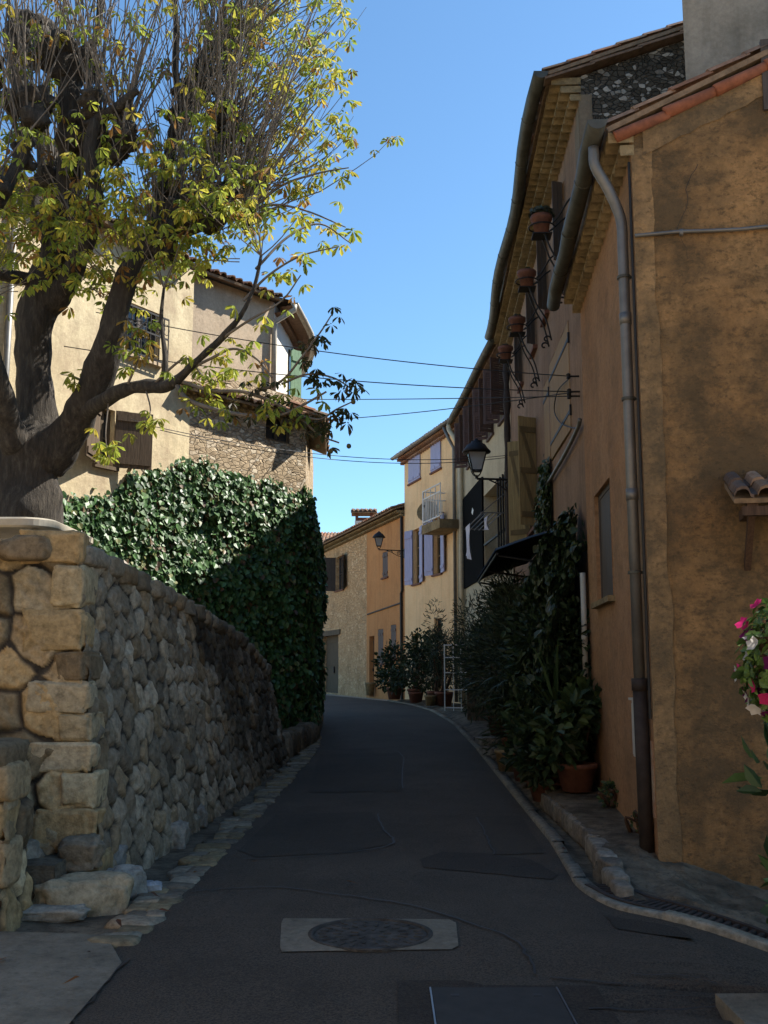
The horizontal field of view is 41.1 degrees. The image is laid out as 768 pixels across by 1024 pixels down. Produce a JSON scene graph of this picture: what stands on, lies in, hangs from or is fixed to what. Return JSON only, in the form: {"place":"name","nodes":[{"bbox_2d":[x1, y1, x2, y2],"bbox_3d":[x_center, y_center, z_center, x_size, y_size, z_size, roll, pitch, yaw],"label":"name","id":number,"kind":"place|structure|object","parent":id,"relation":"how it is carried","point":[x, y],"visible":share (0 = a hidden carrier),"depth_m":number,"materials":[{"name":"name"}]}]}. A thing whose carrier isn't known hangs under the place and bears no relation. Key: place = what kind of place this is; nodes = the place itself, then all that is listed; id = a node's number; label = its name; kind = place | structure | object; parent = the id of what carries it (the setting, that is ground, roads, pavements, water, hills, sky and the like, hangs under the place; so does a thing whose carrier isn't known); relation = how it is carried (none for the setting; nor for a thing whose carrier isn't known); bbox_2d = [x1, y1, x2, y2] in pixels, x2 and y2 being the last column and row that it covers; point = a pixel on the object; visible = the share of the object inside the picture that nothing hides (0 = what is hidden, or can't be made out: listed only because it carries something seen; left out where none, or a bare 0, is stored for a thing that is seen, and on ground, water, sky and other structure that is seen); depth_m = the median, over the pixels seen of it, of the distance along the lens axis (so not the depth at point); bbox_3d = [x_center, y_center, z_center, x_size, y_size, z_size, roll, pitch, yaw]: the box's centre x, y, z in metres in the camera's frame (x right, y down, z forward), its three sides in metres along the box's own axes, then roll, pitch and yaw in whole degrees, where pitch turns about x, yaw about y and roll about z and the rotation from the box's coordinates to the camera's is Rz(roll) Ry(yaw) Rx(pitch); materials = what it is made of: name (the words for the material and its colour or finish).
{"place":"outdoors","nodes":[
{"label":"outdoors","id":0,"kind":"place"},
{"bbox_2d":[0,931,121,1023],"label":"pavement","id":1,"kind":"structure","parent":0,"point":[38,970],"depth_m":5.36,"materials":[{"name":"concrete"}]},
{"bbox_2d":[15,747,315,935],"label":"pavement","id":2,"kind":"structure","parent":0,"point":[159,869],"depth_m":8.29,"materials":[{"name":"stone"}]},
{"bbox_2d":[21,904,90,922],"bbox_3d":[-2.246,2.617,6.664,0.653,0.115,0.286,3,-9,-16],"label":"rubble stone","id":3,"kind":"object","parent":2,"relation":"on","point":[54,913],"visible":0.61,"depth_m":6.59,"materials":[{"name":"stone"}]},
{"bbox_2d":[32,871,133,916],"bbox_3d":[-2.025,2.607,6.926,0.676,0.312,0.353,3,-9,-22],"label":"rubble stone","id":4,"kind":"object","parent":2,"relation":"on","point":[102,893],"visible":0.65,"depth_m":6.83,"materials":[{"name":"stone"}]},
{"bbox_2d":[113,844,127,864],"bbox_3d":[-2.123,2.665,7.750,0.353,0.362,0.294,0,-9,0],"label":"rubble stone","id":5,"kind":"object","parent":2,"relation":"on","point":[120,856],"visible":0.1,"depth_m":7.71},
{"bbox_2d":[106,864,147,900],"bbox_3d":[-1.886,2.675,7.334,0.385,0.301,0.282,5,-10,-29],"label":"rubble stone","id":6,"kind":"object","parent":2,"relation":"on","point":[137,873],"visible":0.42,"depth_m":7.30,"materials":[{"name":"stone"}]},
{"bbox_2d":[169,820,190,848],"bbox_3d":[-1.929,2.986,9.382,0.286,0.305,0.348,0,-9,0],"label":"rubble stone","id":7,"kind":"object","parent":2,"relation":"on","point":[180,836],"visible":0.38,"depth_m":9.27,"materials":[{"name":"stone"}]},
{"bbox_2d":[197,803,207,828],"bbox_3d":[-1.927,3.129,10.488,0.280,0.305,0.386,0,-9,0],"label":"rubble stone","id":8,"kind":"object","parent":2,"relation":"on","point":[202,813],"visible":0.43,"depth_m":10.34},
{"bbox_2d":[87,736,321,948],"bbox_3d":[-1.502,3.798,15.307,0.790,0.423,18.843,0,-9,-1],"label":"pavement edging","id":9,"kind":"object","parent":2,"relation":"on","point":[142,914],"visible":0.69,"depth_m":8.28,"materials":[{"name":"stone"}]},
{"bbox_2d":[62,455,328,728],"bbox_3d":[-3.192,1.628,18.308,2.231,5.349,13.063,-4,-9,23],"label":"ivy","id":10,"kind":"object","parent":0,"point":[237,552],"visible":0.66,"depth_m":18.73,"materials":[{"name":"green plant"}]},
{"bbox_2d":[0,0,682,532],"label":"sky","id":11,"kind":"structure","parent":0,"point":[451,79],"materials":[{"name":"blue"}]},
{"bbox_2d":[69,695,767,1023],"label":"road","id":12,"kind":"structure","parent":0,"point":[205,954],"depth_m":6.35,"materials":[{"name":"asphalt"}]},
{"bbox_2d":[239,812,391,856],"bbox_3d":[-0.602,3.096,9.915,1.367,0.036,2.525,0,-9,0],"label":"road patch","id":13,"kind":"object","parent":12,"relation":"on","point":[298,834],"visible":1,"depth_m":9.71,"materials":[{"name":"asphalt"}]},
{"bbox_2d":[308,753,401,791],"bbox_3d":[-0.393,3.828,15.230,1.401,0.107,4.847,0,-9,0],"label":"road patch","id":14,"kind":"object","parent":12,"relation":"on","point":[369,772],"visible":1,"depth_m":14.72,"materials":[{"name":"asphalt"}]},
{"bbox_2d":[280,918,457,951],"bbox_3d":[-0.097,2.548,6.171,1.097,0.038,0.784,0,-9,0],"label":"manhole cover","id":15,"kind":"object","parent":12,"relation":"on","point":[352,934],"visible":0.98,"depth_m":6.14,"materials":[{"name":"concrete"}]},
{"bbox_2d":[72,750,721,1020],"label":"road seams","id":16,"kind":"object","parent":12,"relation":"on","point":[393,840],"visible":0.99,"depth_m":5.62,"materials":[{"name":"asphalt"}]},
{"bbox_2d":[420,851,557,878],"bbox_3d":[0.887,2.884,8.402,1.180,0.024,0.818,-4,-9,22],"label":"road patch","id":17,"kind":"object","parent":12,"relation":"on","point":[491,864],"visible":1,"depth_m":8.35,"materials":[{"name":"asphalt"}]},
{"bbox_2d":[397,980,620,1023],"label":"access hatch","id":18,"kind":"object","parent":12,"relation":"on","point":[443,1002],"visible":0.96,"depth_m":4.89,"materials":[{"name":"concrete"}]},
{"bbox_2d":[476,816,543,853],"bbox_3d":[1.203,3.096,9.879,0.490,0.029,2.234,0,-9,1],"label":"road patch","id":19,"kind":"object","parent":12,"relation":"on","point":[509,834],"visible":1,"depth_m":9.74,"materials":[{"name":"asphalt"}]},
{"bbox_2d":[606,915,693,938],"bbox_3d":[1.630,2.585,6.372,0.666,0.013,0.320,-6,-11,35],"label":"road patch","id":20,"kind":"object","parent":12,"relation":"on","point":[635,925],"visible":1,"depth_m":6.36,"materials":[{"name":"asphalt"}]},
{"bbox_2d":[715,993,767,1023],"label":"stone slab","id":21,"kind":"structure","parent":12,"relation":"on","point":[743,1008],"depth_m":4.80,"materials":[{"name":"stone"}]},
{"bbox_2d":[324,694,575,877],"bbox_3d":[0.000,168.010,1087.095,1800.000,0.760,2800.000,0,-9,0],"label":"ground","id":22,"kind":"structure","parent":0,"point":[383,700],"depth_m":41.51,"materials":[{"name":"soil"}]},
{"bbox_2d":[0,737,33,931],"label":"stair wall","id":23,"kind":"structure","parent":22,"relation":"on","point":[16,829],"depth_m":6.42,"materials":[{"name":"stone"}]},
{"bbox_2d":[26,839,44,858],"bbox_3d":[-2.562,2.526,7.123,0.339,0.467,0.266,-3,-9,17],"label":"rubble stone","id":24,"kind":"object","parent":22,"relation":"on","point":[35,850],"visible":0.11,"depth_m":7.17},
{"bbox_2d":[26,854,67,900],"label":"stone steps","id":25,"kind":"structure","parent":22,"relation":"on","point":[40,870],"depth_m":6.85,"materials":[{"name":"stone"}]},
{"bbox_2d":[0,529,289,875],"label":"retaining wall","id":26,"kind":"structure","parent":22,"relation":"on","point":[145,718],"depth_m":8.29,"materials":[{"name":"stone"}]},
{"bbox_2d":[57,833,105,872],"bbox_3d":[-2.130,2.394,7.174,0.329,0.265,0.225,0,-9,0],"label":"rubble stone","id":27,"kind":"object","parent":26,"relation":"attached to","point":[82,853],"visible":0.93,"depth_m":7.09,"materials":[{"name":"stone"}]},
{"bbox_2d":[0,165,329,726],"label":"corner house","id":28,"kind":"structure","parent":22,"relation":"on","point":[205,311],"depth_m":18.49,"materials":[{"name":"yellow paint"}]},
{"bbox_2d":[85,410,152,471],"bbox_3d":[-4.454,-1.203,16.651,0.525,1.015,1.428,-5,-10,32],"label":"window","id":29,"kind":"structure","parent":28,"relation":"in","point":[138,455],"depth_m":16.90,"materials":[{"name":"brown wood"}]},
{"bbox_2d":[122,304,169,367],"bbox_3d":[-4.158,-3.052,17.627,0.301,0.963,1.019,-5,-10,32],"label":"window","id":30,"kind":"structure","parent":28,"relation":"in","point":[136,324],"depth_m":17.68,"materials":[{"name":"grey paint"}]},
{"bbox_2d":[266,417,289,443],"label":"window","id":31,"kind":"structure","parent":28,"relation":"in","point":[271,435],"depth_m":20.19,"materials":[{"name":"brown wood"}]},
{"bbox_2d":[282,714,323,757],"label":"stone wall","id":32,"kind":"structure","parent":22,"relation":"on","point":[299,736],"depth_m":18.17,"materials":[{"name":"stone"}]},
{"bbox_2d":[323,508,376,697],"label":"rubble house","id":33,"kind":"structure","parent":22,"relation":"on","point":[345,626],"depth_m":44.86,"materials":[{"name":"beige stone"}]},
{"bbox_2d":[326,635,337,692],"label":"garage door","id":34,"kind":"structure","parent":33,"relation":"in","point":[332,641],"depth_m":48.03,"materials":[{"name":"grey wood"}]},
{"bbox_2d":[325,553,343,592],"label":"window","id":35,"kind":"structure","parent":33,"relation":"in","point":[330,562],"depth_m":46.89,"materials":[{"name":"grey paint"}]},
{"bbox_2d":[355,503,404,700],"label":"orange house","id":36,"kind":"structure","parent":22,"relation":"on","point":[385,597],"depth_m":39.35,"materials":[{"name":"paint"}]},
{"bbox_2d":[390,418,460,703],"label":"peach house","id":37,"kind":"structure","parent":22,"relation":"on","point":[431,547],"depth_m":34.05,"materials":[{"name":"paint"}]},
{"bbox_2d":[372,531,404,557],"bbox_3d":[0.181,1.167,36.922,1.214,0.937,0.468,2,-9,-11],"label":"wall lantern","id":38,"kind":"object","parent":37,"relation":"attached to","point":[378,536],"depth_m":36.77,"materials":[{"name":"metal"}]},
{"bbox_2d":[404,525,422,585],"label":"window","id":39,"kind":"structure","parent":37,"relation":"in","point":[408,535],"depth_m":36.22,"materials":[{"name":"purple wood"}]},
{"bbox_2d":[407,454,420,485],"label":"window","id":40,"kind":"structure","parent":37,"relation":"in","point":[414,472],"depth_m":36.35,"materials":[{"name":"purple paint"}]},
{"bbox_2d":[424,513,444,576],"bbox_3d":[1.782,1.131,33.717,0.366,1.947,1.786,3,-9,-18],"label":"window","id":41,"kind":"structure","parent":37,"relation":"in","point":[428,539],"depth_m":34.08,"materials":[{"name":"purple wood"}]},
{"bbox_2d":[429,437,441,474],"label":"window","id":42,"kind":"structure","parent":37,"relation":"in","point":[435,451],"depth_m":34.14,"materials":[{"name":"purple paint"}]},
{"bbox_2d":[446,338,512,704],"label":"cream house","id":43,"kind":"structure","parent":22,"relation":"on","point":[484,424],"depth_m":27.55,"materials":[{"name":"paint"}]},
{"bbox_2d":[454,415,469,469],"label":"window","id":44,"kind":"structure","parent":43,"relation":"in","point":[458,427],"depth_m":30.69,"materials":[{"name":"red paint"}]},
{"bbox_2d":[463,399,481,454],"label":"window","id":45,"kind":"structure","parent":43,"relation":"in","point":[467,411],"depth_m":28.90,"materials":[{"name":"red paint"}]},
{"bbox_2d":[472,378,493,442],"bbox_3d":[2.658,-2.622,26.611,0.542,1.460,1.096,1,-9,-3],"label":"window","id":46,"kind":"structure","parent":43,"relation":"in","point":[479,428],"depth_m":26.92,"materials":[{"name":"red paint"}]},
{"bbox_2d":[464,494,504,529],"bbox_3d":[2.481,0.023,25.638,0.578,0.500,2.929,1,-9,-3],"label":"clothes line","id":47,"kind":"object","parent":43,"relation":"attached to","point":[483,512],"visible":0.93,"depth_m":24.97,"materials":[{"name":"metal"}]},
{"bbox_2d":[483,357,509,426],"bbox_3d":[2.765,-2.894,24.835,0.542,1.460,1.096,1,-9,-3],"label":"window","id":48,"kind":"structure","parent":43,"relation":"in","point":[491,379],"depth_m":24.46,"materials":[{"name":"red paint"}]},
{"bbox_2d":[387,700,767,951],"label":"kerb","id":49,"kind":"structure","parent":22,"relation":"on","point":[571,866],"depth_m":7.46,"materials":[{"name":"stone"}]},
{"bbox_2d":[485,21,685,782],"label":"rose house","id":50,"kind":"structure","parent":22,"relation":"on","point":[566,100],"depth_m":15.02,"materials":[{"name":"paint"}]},
{"bbox_2d":[64,346,566,391],"bbox_3d":[-1.064,-2.040,14.526,7.332,0.950,0.014,-1,-9,7],"label":"overhead cable","id":51,"kind":"object","parent":50,"relation":"attached to","point":[362,381],"visible":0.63,"depth_m":14.34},
{"bbox_2d":[96,312,566,375],"bbox_3d":[-0.914,-2.455,14.842,7.113,1.432,0.014,-2,-9,11],"label":"overhead cable","id":52,"kind":"object","parent":50,"relation":"attached to","point":[360,356],"visible":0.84,"depth_m":14.65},
{"bbox_2d":[157,427,507,459],"bbox_3d":[-0.552,-1.361,20.290,9.181,0.824,0.014,8,-12,-41],"label":"overhead cable","id":53,"kind":"object","parent":50,"relation":"attached to","point":[324,454],"visible":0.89,"depth_m":19.68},
{"bbox_2d":[160,430,507,463],"bbox_3d":[-0.466,-1.296,20.381,8.918,0.836,0.014,8,-12,-41],"label":"overhead cable","id":54,"kind":"object","parent":50,"relation":"attached to","point":[321,458],"visible":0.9,"depth_m":19.61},
{"bbox_2d":[303,396,566,399],"bbox_3d":[0.442,-1.935,17.393,0.014,1.735,7.859,6,-10,-32],"label":"overhead cable","id":55,"kind":"object","parent":50,"relation":"attached to","point":[445,398],"visible":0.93,"depth_m":16.38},
{"bbox_2d":[312,393,566,420],"bbox_3d":[0.497,-1.738,17.363,0.014,1.228,7.800,5,-10,-32],"label":"overhead cable","id":56,"kind":"object","parent":50,"relation":"attached to","point":[454,408],"visible":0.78,"depth_m":16.26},
{"bbox_2d":[462,438,507,491],"bbox_3d":[2.290,-0.977,22.001,1.222,1.221,0.622,0,-9,0],"label":"wall lantern","id":57,"kind":"object","parent":50,"relation":"attached to","point":[476,451],"depth_m":21.88,"materials":[{"name":"metal"}]},
{"bbox_2d":[496,335,526,408],"bbox_3d":[2.507,-2.718,19.966,0.625,1.356,0.687,0,-9,0],"label":"pot bracket","id":58,"kind":"object","parent":50,"relation":"attached to","point":[507,362],"visible":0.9,"depth_m":19.93,"materials":[{"name":"metal"}]},
{"bbox_2d":[477,530,553,585],"bbox_3d":[2.232,0.879,17.503,1.004,0.595,5.000,0,-9,2],"label":"awning","id":59,"kind":"object","parent":50,"relation":"attached to","point":[517,553],"visible":0.77,"depth_m":16.84,"materials":[{"name":"fabric"}]},
{"bbox_2d":[514,337,523,393],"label":"window","id":60,"kind":"structure","parent":50,"relation":"in","point":[518,357],"depth_m":20.84,"materials":[{"name":"grey paint"}]},
{"bbox_2d":[506,307,539,387],"bbox_3d":[2.421,-2.830,17.567,0.625,1.356,0.687,0,-9,0],"label":"pot bracket","id":61,"kind":"object","parent":50,"relation":"attached to","point":[518,334],"visible":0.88,"depth_m":17.55,"materials":[{"name":"metal"}]},
{"bbox_2d":[508,313,525,331],"bbox_3d":[2.294,-3.240,17.645,0.297,0.358,0.299,0,-9,0],"label":"flower pot","id":62,"kind":"object","parent":61,"relation":"on","point":[516,318],"visible":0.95,"depth_m":17.55,"materials":[{"name":"ceramic"}]},
{"bbox_2d":[507,416,544,542],"bbox_3d":[2.686,-0.563,19.128,0.559,2.104,1.763,0,-9,0],"label":"window","id":63,"kind":"structure","parent":50,"relation":"in","point":[522,459],"depth_m":18.44,"materials":[{"name":"brown wood"}]},
{"bbox_2d":[526,283,537,358],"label":"window","id":64,"kind":"structure","parent":50,"relation":"in","point":[530,331],"depth_m":18.48,"materials":[{"name":"grey paint"}]},
{"bbox_2d":[515,255,553,347],"bbox_3d":[2.360,-3.255,15.948,0.625,1.356,0.687,0,-9,0],"label":"pot bracket","id":65,"kind":"object","parent":50,"relation":"attached to","point":[527,289],"visible":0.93,"depth_m":15.95,"materials":[{"name":"metal"}]},
{"bbox_2d":[517,266,535,285],"bbox_3d":[2.233,-3.664,16.026,0.297,0.357,0.299,0,-9,0],"label":"flower pot","id":66,"kind":"object","parent":65,"relation":"on","point":[527,272],"visible":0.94,"depth_m":15.92,"materials":[{"name":"ceramic"}]},
{"bbox_2d":[531,454,551,533],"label":"hanging creeper","id":67,"kind":"object","parent":50,"relation":"hanging from","point":[543,514],"visible":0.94,"depth_m":16.46,"materials":[{"name":"green plant"}]},
{"bbox_2d":[536,241,549,326],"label":"window","id":68,"kind":"structure","parent":50,"relation":"in","point":[541,252],"depth_m":16.72,"materials":[{"name":"grey paint"}]},
{"bbox_2d":[506,503,587,762],"bbox_3d":[2.157,1.794,14.136,0.988,3.580,3.779,0,-9,0],"label":"climbing ivy","id":69,"kind":"object","parent":50,"relation":"attached to","point":[551,578],"visible":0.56,"depth_m":12.90,"materials":[{"name":"green plant"}]},
{"bbox_2d":[543,377,551,467],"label":"window","id":70,"kind":"structure","parent":50,"relation":"in","point":[546,399],"depth_m":16.83,"materials":[{"name":"brown wood"}]},
{"bbox_2d":[528,198,569,303],"bbox_3d":[2.288,-3.553,13.982,0.625,1.356,0.687,0,-9,0],"label":"pot bracket","id":71,"kind":"object","parent":50,"relation":"attached to","point":[541,236],"visible":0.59,"depth_m":13.99,"materials":[{"name":"metal"}]},
{"bbox_2d":[528,205,554,231],"bbox_3d":[2.168,-3.996,14.070,0.367,0.427,0.393,0,-9,0],"label":"flower pot","id":72,"kind":"object","parent":71,"relation":"on","point":[541,213],"visible":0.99,"depth_m":13.96,"materials":[{"name":"ceramic"}]},
{"bbox_2d":[552,181,563,259],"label":"window","id":73,"kind":"structure","parent":50,"relation":"in","point":[557,202],"depth_m":14.77,"materials":[{"name":"grey paint"}]},
{"bbox_2d":[549,322,571,459],"bbox_3d":[2.640,-1.766,15.370,0.050,1.556,2.242,0,-9,2],"label":"window","id":74,"kind":"structure","parent":50,"relation":"in","point":[559,364],"depth_m":15.25,"materials":[{"name":"brown wood"}]},
{"bbox_2d":[537,793,633,897],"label":"kerb","id":75,"kind":"structure","parent":22,"relation":"on","point":[614,876],"depth_m":8.49,"materials":[{"name":"stone"}]},
{"bbox_2d":[547,0,767,889],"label":"ochre house","id":76,"kind":"structure","parent":22,"relation":"on","point":[660,275],"depth_m":8.67,"materials":[{"name":"paint"}]},
{"bbox_2d":[591,484,614,608],"bbox_3d":[2.386,0.364,11.052,0.172,1.280,1.405,-1,-9,4],"label":"window","id":77,"kind":"structure","parent":76,"relation":"in","point":[607,597],"depth_m":11.21,"materials":[{"name":"grey paint"}]},
{"bbox_2d":[723,471,767,570],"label":"door canopy","id":78,"kind":"object","parent":76,"relation":"attached to","point":[750,489],"visible":1,"depth_m":8.01,"materials":[{"name":"ceramic"}]},
{"bbox_2d":[759,39,767,110],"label":"window","id":79,"kind":"structure","parent":76,"relation":"in","point":[762,42],"depth_m":8.80,"materials":[{"name":"grey paint"}]},
{"bbox_2d":[397,699,598,883],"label":"pavement","id":80,"kind":"structure","parent":0,"point":[576,852],"depth_m":13.32,"materials":[{"name":"concrete"}]},
{"bbox_2d":[371,639,412,699],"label":"potted shrub","id":81,"kind":"object","parent":80,"relation":"on","point":[386,656],"visible":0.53,"depth_m":34.64,"materials":[{"name":"green plant"}]},
{"bbox_2d":[379,628,441,701],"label":"potted shrub","id":82,"kind":"object","parent":80,"relation":"on","point":[416,686],"visible":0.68,"depth_m":32.89,"materials":[{"name":"green plant"}]},
{"bbox_2d":[395,624,457,704],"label":"potted shrub","id":83,"kind":"object","parent":80,"relation":"on","point":[436,682],"visible":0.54,"depth_m":30.43,"materials":[{"name":"green plant"}]},
{"bbox_2d":[421,597,468,705],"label":"potted shrub","id":84,"kind":"object","parent":80,"relation":"on","point":[440,698],"visible":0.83,"depth_m":29.74,"materials":[{"name":"green plant"}]},
{"bbox_2d":[444,644,471,710],"bbox_3d":[1.960,4.391,27.174,0.796,1.750,0.030,-4,-10,27],"label":"metal trellis","id":85,"kind":"object","parent":80,"relation":"on","point":[453,707],"visible":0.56,"depth_m":27.23,"materials":[{"name":"white paint"}]},
{"bbox_2d":[450,574,512,735],"bbox_3d":[2.108,2.813,20.781,1.422,3.335,2.291,5,-10,-31],"label":"oleander","id":86,"kind":"object","parent":80,"relation":"on","point":[481,612],"visible":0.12,"depth_m":20.92,"materials":[{"name":"plant"}]},
{"bbox_2d":[448,563,527,754],"bbox_3d":[2.034,2.457,17.204,1.860,3.473,5.305,0,-9,0],"label":"oleander","id":87,"kind":"object","parent":80,"relation":"on","point":[504,594],"visible":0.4,"depth_m":16.79,"materials":[{"name":"green plant"}]},
{"bbox_2d":[464,623,533,754],"bbox_3d":[1.919,2.558,14.149,1.810,2.130,1.691,0,-9,0],"label":"cabbage palm","id":88,"kind":"object","parent":80,"relation":"on","point":[528,641],"visible":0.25,"depth_m":14.14,"materials":[{"name":"plant"}]},
{"bbox_2d":[490,683,514,745],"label":"leafy plant","id":89,"kind":"object","parent":80,"relation":"on","point":[496,700],"visible":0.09,"depth_m":15.71,"materials":[{"name":"green plant"}]},
{"bbox_2d":[498,685,538,785],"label":"leafy plant","id":90,"kind":"object","parent":80,"relation":"on","point":[508,714],"visible":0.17,"depth_m":13.08,"materials":[{"name":"green plant"}]},
{"bbox_2d":[494,585,593,761],"bbox_3d":[2.328,2.290,14.763,1.496,3.060,4.924,0,-9,0],"label":"bay shrub","id":91,"kind":"object","parent":80,"relation":"on","point":[529,612],"visible":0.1,"depth_m":13.93,"materials":[{"name":"green plant"}]},
{"bbox_2d":[496,694,596,801],"bbox_3d":[1.750,2.718,11.874,1.305,1.237,1.108,-7,-11,38],"label":"leafy plant","id":92,"kind":"object","parent":80,"relation":"on","point":[519,743],"visible":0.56,"depth_m":11.76,"materials":[{"name":"green plant"}]},
{"bbox_2d":[513,594,593,761],"bbox_3d":[2.227,2.256,12.775,1.193,2.400,1.831,0,-9,0],"label":"bay shrub","id":93,"kind":"object","parent":80,"relation":"on","point":[568,646],"visible":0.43,"depth_m":12.38,"materials":[{"name":"green plant"}]},
{"bbox_2d":[536,783,656,900],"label":"pavement","id":94,"kind":"structure","parent":0,"point":[586,809],"depth_m":9.79,"materials":[{"name":"concrete"}]},
{"bbox_2d":[479,641,585,786],"bbox_3d":[1.903,2.373,12.210,1.378,1.716,1.405,-5,-10,30],"label":"cabbage palm","id":95,"kind":"object","parent":94,"relation":"on","point":[553,692],"visible":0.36,"depth_m":12.07,"materials":[{"name":"plant"}]},
{"bbox_2d":[526,674,602,791],"bbox_3d":[2.104,2.481,11.557,0.974,1.280,1.198,-5,-10,28],"label":"leafy plant","id":96,"kind":"object","parent":94,"relation":"on","point":[573,768],"visible":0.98,"depth_m":11.31,"materials":[{"name":"green plant"}]},
{"bbox_2d":[596,778,618,808],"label":"weed","id":97,"kind":"object","parent":94,"relation":"on","point":[611,800],"visible":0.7,"depth_m":10.35,"materials":[{"name":"green plant"}]},
{"bbox_2d":[624,810,638,833],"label":"weed","id":98,"kind":"object","parent":94,"relation":"on","point":[632,820],"visible":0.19,"depth_m":8.95,"materials":[{"name":"green plant"}]},
{"bbox_2d":[593,842,767,930],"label":"pavement","id":99,"kind":"structure","parent":0,"point":[698,887],"depth_m":7.64,"materials":[{"name":"concrete"}]},
{"bbox_2d":[585,883,767,938],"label":"drain grate","id":100,"kind":"object","parent":99,"relation":"on","point":[656,903],"visible":0.44,"depth_m":6.86,"materials":[{"name":"metal"}]},
{"bbox_2d":[723,723,767,923],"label":"laurel","id":101,"kind":"object","parent":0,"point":[751,776],"visible":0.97,"depth_m":5.19,"materials":[{"name":"plant"}]},
{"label":"basket stand","id":102,"kind":"object","parent":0,"visible":0},
{"bbox_2d":[731,598,767,723],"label":"petunia basket","id":103,"kind":"object","parent":102,"relation":"hanging from","point":[754,651],"visible":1,"depth_m":3.95,"materials":[{"name":"green plant"}]},
{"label":"terrace","id":104,"kind":"structure","parent":0,"visible":0},
{"bbox_2d":[0,517,92,544],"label":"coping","id":105,"kind":"object","parent":104,"relation":"on","point":[10,527],"visible":0.46,"depth_m":8.10,"materials":[{"name":"stone"}]},
{"bbox_2d":[0,0,404,523],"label":"chestnut tree","id":106,"kind":"object","parent":104,"relation":"on","point":[42,441],"visible":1,"depth_m":11.05,"materials":[{"name":"green plant"}]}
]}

